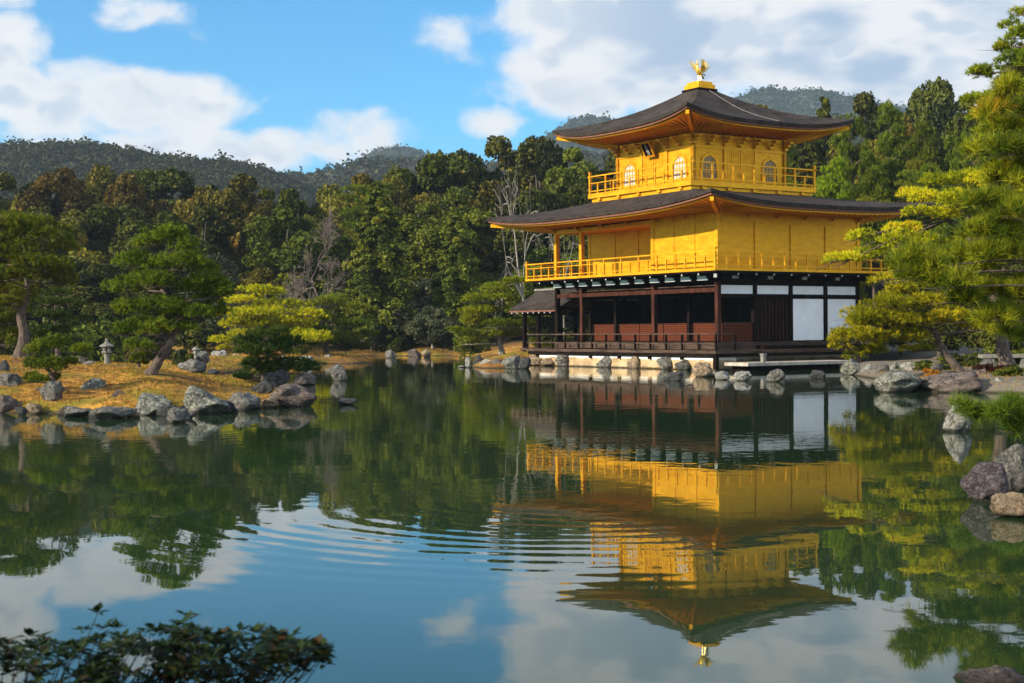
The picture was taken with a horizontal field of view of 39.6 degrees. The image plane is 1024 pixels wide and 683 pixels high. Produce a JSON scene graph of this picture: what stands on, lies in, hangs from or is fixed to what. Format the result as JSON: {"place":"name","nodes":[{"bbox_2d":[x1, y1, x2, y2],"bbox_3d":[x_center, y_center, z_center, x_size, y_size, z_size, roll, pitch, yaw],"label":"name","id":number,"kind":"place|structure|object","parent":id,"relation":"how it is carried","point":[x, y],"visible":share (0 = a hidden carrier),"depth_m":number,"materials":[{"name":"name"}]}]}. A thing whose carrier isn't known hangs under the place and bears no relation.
{"place":"outdoors","nodes":[
{"label":"outdoors","id":0,"kind":"place"},
{"bbox_2d":[0,154,310,199],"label":"hill","id":1,"kind":"structure","parent":0,"point":[67,163],"depth_m":475.17,"materials":[{"name":"plant"}]},
{"bbox_2d":[0,136,353,210],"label":"hill woods","id":2,"kind":"object","parent":1,"relation":"on","point":[28,161],"visible":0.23,"depth_m":481.42,"materials":[{"name":"green plant"}]},
{"bbox_2d":[0,356,1023,682],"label":"water","id":3,"kind":"structure","parent":0,"point":[426,520],"depth_m":12.49,"materials":[{"name":"liquid"}]},
{"bbox_2d":[90,406,137,418],"bbox_3d":[-8.150,1.485,29.203,0.725,0.332,0.987,0,1,42],"label":"rock","id":4,"kind":"object","parent":3,"relation":"on","point":[109,412],"visible":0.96,"depth_m":28.95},
{"bbox_2d":[874,368,923,392],"bbox_3d":[10.405,1.132,38.114,1.307,0.815,1.120,0,0,0],"label":"rock","id":5,"kind":"object","parent":3,"relation":"in","point":[894,380],"visible":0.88,"depth_m":37.87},
{"bbox_2d":[943,402,971,431],"bbox_3d":[7.449,1.303,23.752,0.397,0.702,0.496,0,1,35],"label":"rock","id":6,"kind":"object","parent":3,"relation":"on","point":[950,424],"visible":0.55,"depth_m":23.60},
{"bbox_2d":[960,461,1008,501],"bbox_3d":[4.740,1.452,14.267,0.466,0.520,0.376,0,0,20],"label":"rock","id":7,"kind":"object","parent":3,"relation":"on","point":[984,481],"visible":0.81,"depth_m":14.14,"materials":[{"name":"stone"}]},
{"bbox_2d":[990,492,1023,517],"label":"rock","id":8,"kind":"object","parent":3,"relation":"on","point":[1010,504],"visible":0.92,"depth_m":12.98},
{"bbox_2d":[994,442,1023,491],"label":"rock","id":9,"kind":"object","parent":3,"relation":"on","point":[1011,459],"visible":0.56,"depth_m":15.03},
{"bbox_2d":[0,278,1023,415],"bbox_3d":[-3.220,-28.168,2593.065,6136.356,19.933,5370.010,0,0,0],"label":"ground","id":10,"kind":"structure","parent":0,"point":[512,346],"depth_m":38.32,"materials":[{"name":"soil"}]},
{"bbox_2d":[0,302,34,347],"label":"tree","id":11,"kind":"object","parent":10,"relation":"on","point":[7,317],"visible":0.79,"depth_m":49.85,"materials":[{"name":"green plant"}]},
{"bbox_2d":[0,171,53,213],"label":"broadleaf tree","id":12,"kind":"object","parent":10,"relation":"on","point":[7,182],"visible":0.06,"depth_m":130.13,"materials":[{"name":"green plant"}]},
{"bbox_2d":[0,209,81,358],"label":"pine tree","id":13,"kind":"object","parent":10,"relation":"on","point":[18,256],"visible":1,"depth_m":41.41,"materials":[{"name":"green plant"}]},
{"bbox_2d":[40,381,64,400],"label":"rock","id":14,"kind":"object","parent":10,"relation":"on","point":[52,390],"visible":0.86,"depth_m":31.76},
{"bbox_2d":[20,286,91,356],"bbox_3d":[-16.049,-0.501,49.803,2.926,3.014,2.890,0,0,0],"label":"pine tree","id":15,"kind":"object","parent":10,"relation":"on","point":[55,312],"visible":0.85,"depth_m":49.38,"materials":[{"name":"green plant"}]},
{"bbox_2d":[16,167,97,224],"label":"broadleaf tree","id":16,"kind":"object","parent":10,"relation":"on","point":[70,193],"visible":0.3,"depth_m":129.09,"materials":[{"name":"green plant"}]},
{"bbox_2d":[20,332,94,384],"bbox_3d":[-10.443,0.494,32.629,1.842,1.528,1.222,0,0,0],"label":"pine tree","id":17,"kind":"object","parent":10,"relation":"on","point":[57,364],"visible":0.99,"depth_m":32.47,"materials":[{"name":"green plant"}]},
{"bbox_2d":[30,316,95,360],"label":"bush","id":18,"kind":"object","parent":10,"relation":"on","point":[86,330],"visible":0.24,"depth_m":81.95,"materials":[{"name":"green plant"}]},
{"bbox_2d":[18,258,113,324],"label":"evergreen tree","id":19,"kind":"object","parent":10,"relation":"on","point":[80,265],"visible":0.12,"depth_m":105.19,"materials":[{"name":"green plant"}]},
{"bbox_2d":[31,209,118,267],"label":"broadleaf tree","id":20,"kind":"object","parent":10,"relation":"on","point":[82,225],"visible":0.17,"depth_m":114.46,"materials":[{"name":"green plant"}]},
{"bbox_2d":[83,162,116,203],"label":"broadleaf tree","id":21,"kind":"object","parent":10,"relation":"on","point":[93,185],"visible":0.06,"depth_m":135.53,"materials":[{"name":"green plant"}]},
{"bbox_2d":[82,311,132,361],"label":"bush","id":22,"kind":"object","parent":10,"relation":"on","point":[100,332],"visible":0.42,"depth_m":86.82,"materials":[{"name":"green plant"}]},
{"bbox_2d":[52,261,165,325],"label":"evergreen tree","id":23,"kind":"object","parent":10,"relation":"on","point":[93,294],"visible":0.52,"depth_m":103.04,"materials":[{"name":"green plant"}]},
{"bbox_2d":[60,202,162,261],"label":"evergreen tree","id":24,"kind":"object","parent":10,"relation":"on","point":[106,219],"visible":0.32,"depth_m":117.78,"materials":[{"name":"green plant"}]},
{"bbox_2d":[102,172,173,233],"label":"broadleaf tree","id":25,"kind":"object","parent":10,"relation":"on","point":[125,189],"visible":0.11,"depth_m":126.50,"materials":[{"name":"green plant"}]},
{"bbox_2d":[122,342,158,367],"bbox_3d":[-9.501,0.351,36.516,1.217,0.867,0.783,0,1,45],"label":"pine tree","id":26,"kind":"object","parent":10,"relation":"on","point":[139,357],"visible":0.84,"depth_m":36.37,"materials":[{"name":"green plant"}]},
{"bbox_2d":[136,392,172,414],"bbox_3d":[-7.735,1.394,30.463,0.926,0.608,0.794,0,0,0],"label":"rock","id":27,"kind":"object","parent":10,"relation":"on","point":[148,403],"visible":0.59,"depth_m":30.29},
{"bbox_2d":[105,210,226,278],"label":"evergreen tree","id":28,"kind":"object","parent":10,"relation":"on","point":[128,229],"visible":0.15,"depth_m":112.21,"materials":[{"name":"green plant"}]},
{"bbox_2d":[0,602,336,682],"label":"azalea bush","id":29,"kind":"object","parent":10,"relation":"on","point":[280,647],"visible":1,"depth_m":3.83,"materials":[{"name":"green plant"}]},
{"bbox_2d":[100,221,236,374],"bbox_3d":[-8.426,-1.004,34.466,3.492,3.843,2.418,0,0,0],"label":"pine tree","id":30,"kind":"object","parent":10,"relation":"on","point":[208,294],"visible":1,"depth_m":34.15,"materials":[{"name":"green plant"}]},
{"bbox_2d":[129,166,221,212],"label":"evergreen tree","id":31,"kind":"object","parent":10,"relation":"on","point":[159,184],"visible":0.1,"depth_m":137.05,"materials":[{"name":"green plant"}]},
{"bbox_2d":[174,321,221,350],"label":"bush","id":32,"kind":"object","parent":10,"relation":"on","point":[190,339],"visible":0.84,"depth_m":95.96,"materials":[{"name":"green plant"}]},
{"bbox_2d":[160,205,247,277],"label":"evergreen tree","id":33,"kind":"object","parent":10,"relation":"on","point":[204,217],"visible":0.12,"depth_m":115.09,"materials":[{"name":"green plant"}]},
{"bbox_2d":[181,386,231,413],"bbox_3d":[-6.631,1.333,30.718,1.166,0.787,0.999,0,0,0],"label":"rock","id":34,"kind":"object","parent":10,"relation":"on","point":[199,400],"visible":0.76,"depth_m":30.37,"materials":[{"name":"stone"}]},
{"bbox_2d":[170,252,243,316],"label":"broadleaf tree","id":35,"kind":"object","parent":10,"relation":"on","point":[229,268],"visible":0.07,"depth_m":107.53,"materials":[{"name":"green plant"}]},
{"bbox_2d":[171,184,244,251],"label":"broadleaf tree","id":36,"kind":"object","parent":10,"relation":"on","point":[185,210],"visible":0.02,"depth_m":126.91,"materials":[{"name":"green plant"}]},
{"bbox_2d":[203,300,251,346],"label":"bush","id":37,"kind":"object","parent":10,"relation":"on","point":[214,322],"visible":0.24,"depth_m":98.12,"materials":[{"name":"green plant"}]},
{"bbox_2d":[194,173,282,251],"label":"broadleaf tree","id":38,"kind":"object","parent":10,"relation":"on","point":[237,198],"visible":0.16,"depth_m":126.44,"materials":[{"name":"green plant"}]},
{"bbox_2d":[227,392,260,409],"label":"rock","id":39,"kind":"object","parent":10,"relation":"on","point":[245,401],"visible":0.69,"depth_m":31.89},
{"bbox_2d":[225,208,283,280],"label":"broadleaf tree","id":40,"kind":"object","parent":10,"relation":"on","point":[238,239],"visible":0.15,"depth_m":118.56,"materials":[{"name":"green plant"}]},
{"bbox_2d":[230,266,294,305],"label":"broadleaf tree","id":41,"kind":"object","parent":10,"relation":"on","point":[256,276],"visible":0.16,"depth_m":106.67,"materials":[{"name":"green plant"}]},
{"bbox_2d":[207,283,332,354],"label":"pine tree","id":42,"kind":"object","parent":10,"relation":"on","point":[266,313],"visible":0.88,"depth_m":78.71,"materials":[{"name":"green plant"}]},
{"bbox_2d":[262,369,289,387],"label":"rock","id":43,"kind":"object","parent":10,"relation":"on","point":[278,378],"visible":0.75,"depth_m":36.50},
{"bbox_2d":[231,324,321,381],"bbox_3d":[-6.133,0.310,37.115,2.375,1.629,1.853,-1,0,-12],"label":"pine tree","id":44,"kind":"object","parent":10,"relation":"on","point":[252,345],"visible":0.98,"depth_m":36.81,"materials":[{"name":"green plant"}]},
{"bbox_2d":[237,205,350,291],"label":"evergreen tree","id":45,"kind":"object","parent":10,"relation":"on","point":[267,248],"visible":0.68,"depth_m":111.52,"materials":[{"name":"green plant"}]},
{"bbox_2d":[270,383,317,406],"bbox_3d":[-5.140,1.327,33.294,1.090,0.695,0.929,-1,0,-15],"label":"rock","id":46,"kind":"object","parent":10,"relation":"on","point":[291,395],"visible":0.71,"depth_m":32.95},
{"bbox_2d":[278,187,342,261],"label":"evergreen tree","id":47,"kind":"object","parent":10,"relation":"on","point":[288,197],"visible":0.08,"depth_m":127.18,"materials":[{"name":"green plant"}]},
{"bbox_2d":[279,210,352,344],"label":"bare tree","id":48,"kind":"object","parent":10,"relation":"on","point":[329,264],"visible":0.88,"depth_m":102.18,"materials":[{"name":"plant"}]},
{"bbox_2d":[306,183,349,235],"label":"broadleaf tree","id":49,"kind":"object","parent":10,"relation":"on","point":[325,199],"visible":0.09,"depth_m":129.08,"materials":[{"name":"green plant"}]},
{"bbox_2d":[306,272,353,332],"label":"broadleaf tree","id":50,"kind":"object","parent":10,"relation":"on","point":[325,288],"visible":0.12,"depth_m":105.68,"materials":[{"name":"green plant"}]},
{"bbox_2d":[294,290,381,352],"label":"pine tree","id":51,"kind":"object","parent":10,"relation":"on","point":[344,339],"visible":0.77,"depth_m":83.29,"materials":[{"name":"green plant"}]},
{"bbox_2d":[325,180,410,271],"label":"broadleaf tree","id":52,"kind":"object","parent":10,"relation":"on","point":[354,211],"visible":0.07,"depth_m":120.15,"materials":[{"name":"green plant"}]},
{"bbox_2d":[338,172,402,231],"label":"broadleaf tree","id":53,"kind":"object","parent":10,"relation":"on","point":[362,178],"visible":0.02,"depth_m":132.16,"materials":[{"name":"green plant"}]},
{"bbox_2d":[328,180,421,348],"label":"fir tree","id":54,"kind":"object","parent":10,"relation":"on","point":[385,274],"visible":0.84,"depth_m":101.49,"materials":[{"name":"green plant"}]},
{"bbox_2d":[356,321,393,350],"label":"bush","id":55,"kind":"object","parent":10,"relation":"on","point":[377,340],"visible":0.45,"depth_m":101.08,"materials":[{"name":"green plant"}]},
{"bbox_2d":[341,177,442,252],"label":"broadleaf tree","id":56,"kind":"object","parent":10,"relation":"on","point":[401,193],"visible":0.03,"depth_m":125.31,"materials":[{"name":"green plant"}]},
{"bbox_2d":[386,300,438,347],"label":"bush","id":57,"kind":"object","parent":10,"relation":"on","point":[401,319],"visible":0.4,"depth_m":100.80,"materials":[{"name":"green plant"}]},
{"bbox_2d":[383,154,456,217],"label":"evergreen tree","id":58,"kind":"object","parent":10,"relation":"on","point":[429,164],"visible":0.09,"depth_m":135.91,"materials":[{"name":"green plant"}]},
{"bbox_2d":[407,277,435,313],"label":"broadleaf tree","id":59,"kind":"object","parent":10,"relation":"on","point":[424,283],"visible":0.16,"depth_m":106.77,"materials":[{"name":"green plant"}]},
{"bbox_2d":[372,202,478,281],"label":"evergreen tree","id":60,"kind":"object","parent":10,"relation":"on","point":[425,239],"visible":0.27,"depth_m":111.31,"materials":[{"name":"green plant"}]},
{"bbox_2d":[400,305,461,348],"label":"broadleaf tree","id":61,"kind":"object","parent":10,"relation":"on","point":[436,331],"visible":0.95,"depth_m":99.35,"materials":[{"name":"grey plant"}]},
{"bbox_2d":[413,192,496,280],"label":"evergreen tree","id":62,"kind":"object","parent":10,"relation":"on","point":[474,218],"visible":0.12,"depth_m":115.35,"materials":[{"name":"green plant"}]},
{"bbox_2d":[411,148,506,216],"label":"evergreen tree","id":63,"kind":"object","parent":10,"relation":"on","point":[452,162],"visible":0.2,"depth_m":136.17,"materials":[{"name":"green plant"}]},
{"bbox_2d":[427,207,495,339],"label":"fir tree","id":64,"kind":"object","parent":10,"relation":"on","point":[449,292],"visible":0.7,"depth_m":102.82,"materials":[{"name":"green plant"}]},
{"bbox_2d":[428,258,507,328],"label":"evergreen tree","id":65,"kind":"object","parent":10,"relation":"on","point":[486,277],"visible":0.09,"depth_m":106.56,"materials":[{"name":"green plant"}]},
{"bbox_2d":[452,333,490,356],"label":"bush","id":66,"kind":"object","parent":10,"relation":"on","point":[471,349],"visible":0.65,"depth_m":92.68,"materials":[{"name":"green plant"}]},
{"bbox_2d":[446,275,541,354],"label":"pine tree","id":67,"kind":"object","parent":10,"relation":"on","point":[501,325],"visible":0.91,"depth_m":76.32,"materials":[{"name":"green plant"}]},
{"bbox_2d":[455,135,543,216],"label":"broadleaf tree","id":68,"kind":"object","parent":10,"relation":"on","point":[499,147],"visible":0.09,"depth_m":137.34,"materials":[{"name":"green plant"}]},
{"bbox_2d":[459,178,550,275],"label":"broadleaf tree","id":69,"kind":"object","parent":10,"relation":"on","point":[487,188],"visible":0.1,"depth_m":119.14,"materials":[{"name":"green plant"}]},
{"bbox_2d":[480,239,554,337],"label":"evergreen tree","id":70,"kind":"object","parent":10,"relation":"on","point":[491,257],"visible":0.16,"depth_m":106.47,"materials":[{"name":"green plant"}]},
{"bbox_2d":[491,173,543,333],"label":"bare tree","id":71,"kind":"object","parent":10,"relation":"on","point":[521,291],"visible":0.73,"depth_m":100.40,"materials":[{"name":"plant"}]},
{"bbox_2d":[476,135,581,216],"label":"evergreen tree","id":72,"kind":"object","parent":10,"relation":"on","point":[538,157],"visible":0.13,"depth_m":133.67,"materials":[{"name":"green plant"}]},
{"bbox_2d":[480,186,587,329],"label":"evergreen tree","id":73,"kind":"object","parent":10,"relation":"on","point":[551,199],"visible":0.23,"depth_m":115.88,"materials":[{"name":"green plant"}]},
{"bbox_2d":[502,245,587,337],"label":"evergreen tree","id":74,"kind":"object","parent":10,"relation":"on","point":[532,257],"visible":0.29,"depth_m":104.33,"materials":[{"name":"green plant"}]},
{"bbox_2d":[544,146,601,317],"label":"evergreen tree","id":75,"kind":"object","parent":10,"relation":"on","point":[565,180],"visible":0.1,"depth_m":126.30,"materials":[{"name":"green plant"}]},
{"bbox_2d":[568,151,615,206],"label":"evergreen tree","id":76,"kind":"object","parent":10,"relation":"on","point":[610,164],"visible":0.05,"depth_m":124.37,"materials":[{"name":"green plant"}]},
{"bbox_2d":[486,59,937,370],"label":"pavilion","id":77,"kind":"structure","parent":10,"relation":"on","point":[703,225],"depth_m":63.83,"materials":[{"name":"paint"}]},
{"bbox_2d":[740,151,753,180],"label":"panel door","id":78,"kind":"structure","parent":77,"relation":"in","point":[746,157],"depth_m":65.18,"materials":[{"name":"gold metal"}]},
{"bbox_2d":[757,298,788,341],"bbox_3d":[11.324,-0.936,61.822,1.900,1.865,0.090,-1,1,-33],"label":"plank door","id":79,"kind":"structure","parent":77,"relation":"in","point":[772,314],"depth_m":61.76,"materials":[{"name":"brown wood"}]},
{"bbox_2d":[791,140,822,196],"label":"fir tree","id":80,"kind":"object","parent":10,"relation":"on","point":[806,151],"visible":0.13,"depth_m":120.10,"materials":[{"name":"green plant"}]},
{"bbox_2d":[815,95,867,298],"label":"fir tree","id":81,"kind":"object","parent":10,"relation":"on","point":[824,111],"visible":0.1,"depth_m":127.56,"materials":[{"name":"green plant"}]},
{"bbox_2d":[810,155,877,299],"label":"pine tree","id":82,"kind":"object","parent":10,"relation":"on","point":[827,186],"visible":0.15,"depth_m":87.46,"materials":[{"name":"green plant"}]},
{"bbox_2d":[819,112,879,262],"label":"pine tree","id":83,"kind":"object","parent":10,"relation":"on","point":[857,159],"visible":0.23,"depth_m":91.54,"materials":[{"name":"green plant"}]},
{"bbox_2d":[852,91,885,297],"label":"evergreen tree","id":84,"kind":"object","parent":10,"relation":"on","point":[865,107],"visible":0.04,"depth_m":128.52,"materials":[{"name":"green plant"}]},
{"bbox_2d":[856,163,902,326],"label":"pine tree","id":85,"kind":"object","parent":10,"relation":"on","point":[878,176],"visible":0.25,"depth_m":85.53,"materials":[{"name":"green plant"}]},
{"bbox_2d":[858,99,910,222],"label":"pine tree","id":86,"kind":"object","parent":10,"relation":"on","point":[894,155],"visible":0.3,"depth_m":95.45,"materials":[{"name":"green plant"}]},
{"bbox_2d":[827,271,992,373],"bbox_3d":[11.915,-0.468,42.414,5.260,3.439,3.745,0,0,0],"label":"pine tree","id":87,"kind":"object","parent":10,"relation":"on","point":[867,318],"visible":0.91,"depth_m":41.96,"materials":[{"name":"green plant"}]},
{"bbox_2d":[886,163,938,270],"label":"pine tree","id":88,"kind":"object","parent":10,"relation":"on","point":[916,175],"visible":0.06,"depth_m":87.56,"materials":[{"name":"green plant"}]},
{"bbox_2d":[815,166,1023,366],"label":"pine tree","id":89,"kind":"object","parent":10,"relation":"on","point":[947,210],"visible":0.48,"depth_m":44.79,"materials":[{"name":"green plant"}]},
{"bbox_2d":[895,118,946,251],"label":"pine tree","id":90,"kind":"object","parent":10,"relation":"on","point":[926,136],"visible":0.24,"depth_m":92.57,"materials":[{"name":"green plant"}]},
{"bbox_2d":[890,281,969,357],"bbox_3d":[18.691,-1.159,62.075,3.895,4.505,3.735,-1,0,-13],"label":"evergreen tree","id":91,"kind":"object","parent":10,"relation":"on","point":[948,341],"visible":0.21,"depth_m":61.56,"materials":[{"name":"green plant"}]},
{"bbox_2d":[886,76,982,172],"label":"evergreen tree","id":92,"kind":"object","parent":10,"relation":"on","point":[933,104],"visible":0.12,"depth_m":129.37,"materials":[{"name":"green plant"}]},
{"bbox_2d":[917,371,981,392],"bbox_3d":[11.685,1.153,38.027,1.714,0.709,1.469,0,0,0],"label":"rock","id":93,"kind":"object","parent":10,"relation":"on","point":[970,382],"visible":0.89,"depth_m":37.69,"materials":[{"name":"stone"}]},
{"bbox_2d":[880,67,1023,346],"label":"pine tree","id":94,"kind":"object","parent":10,"relation":"on","point":[997,232],"visible":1,"depth_m":19.57,"materials":[{"name":"green plant"}]},
{"bbox_2d":[927,111,991,269],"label":"evergreen tree","id":95,"kind":"object","parent":10,"relation":"on","point":[958,124],"visible":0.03,"depth_m":118.50,"materials":[{"name":"green plant"}]},
{"bbox_2d":[936,352,983,366],"bbox_3d":[15.846,0.763,50.185,1.733,0.797,1.502,0,0,18],"label":"bush","id":96,"kind":"object","parent":10,"relation":"on","point":[967,359],"visible":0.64,"depth_m":49.90,"materials":[{"name":"green plant"}]},
{"bbox_2d":[927,130,1006,270],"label":"pine tree","id":97,"kind":"object","parent":10,"relation":"on","point":[945,228],"visible":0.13,"depth_m":83.62,"materials":[{"name":"green plant"}]},
{"bbox_2d":[944,386,1023,440],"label":"pine tree","id":98,"kind":"object","parent":10,"relation":"on","point":[1008,408],"visible":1,"depth_m":16.96,"materials":[{"name":"green plant"}]},
{"bbox_2d":[953,665,1023,682],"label":"rock","id":99,"kind":"object","parent":10,"relation":"on","point":[997,674],"visible":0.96,"depth_m":6.99,"materials":[{"name":"stone"}]},
{"bbox_2d":[953,269,1023,350],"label":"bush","id":100,"kind":"object","parent":10,"relation":"on","point":[979,339],"visible":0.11,"depth_m":59.09,"materials":[{"name":"green plant"}]},
{"bbox_2d":[958,6,1023,136],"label":"pine tree","id":101,"kind":"object","parent":10,"relation":"on","point":[1014,56],"visible":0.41,"depth_m":38.74,"materials":[{"name":"green plant"}]},
{"bbox_2d":[981,340,1023,365],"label":"bush","id":102,"kind":"object","parent":10,"relation":"on","point":[1015,349],"visible":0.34,"depth_m":47.99,"materials":[{"name":"green plant"}]},
{"bbox_2d":[0,0,1023,173],"label":"sky","id":103,"kind":"structure","parent":0,"point":[280,85],"materials":[{"name":"blue"}]},
{"bbox_2d":[299,123,938,188],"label":"hill","id":104,"kind":"structure","parent":0,"point":[361,169],"depth_m":699.32,"materials":[{"name":"plant"}]},
{"bbox_2d":[281,106,976,193],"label":"hill woods","id":105,"kind":"object","parent":104,"relation":"on","point":[375,172],"visible":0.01,"depth_m":694.81,"materials":[{"name":"green plant"}]},
{"bbox_2d":[370,91,877,158],"bbox_3d":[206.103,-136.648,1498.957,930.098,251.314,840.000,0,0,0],"label":"hill","id":106,"kind":"structure","parent":0,"point":[778,97],"depth_m":1463.55,"materials":[{"name":"plant"}]},
{"bbox_2d":[345,84,907,167],"bbox_3d":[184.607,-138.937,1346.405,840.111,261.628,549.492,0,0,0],"label":"hill woods","id":107,"kind":"object","parent":106,"relation":"on","point":[574,122],"visible":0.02,"depth_m":1469.02,"materials":[{"name":"plant"}]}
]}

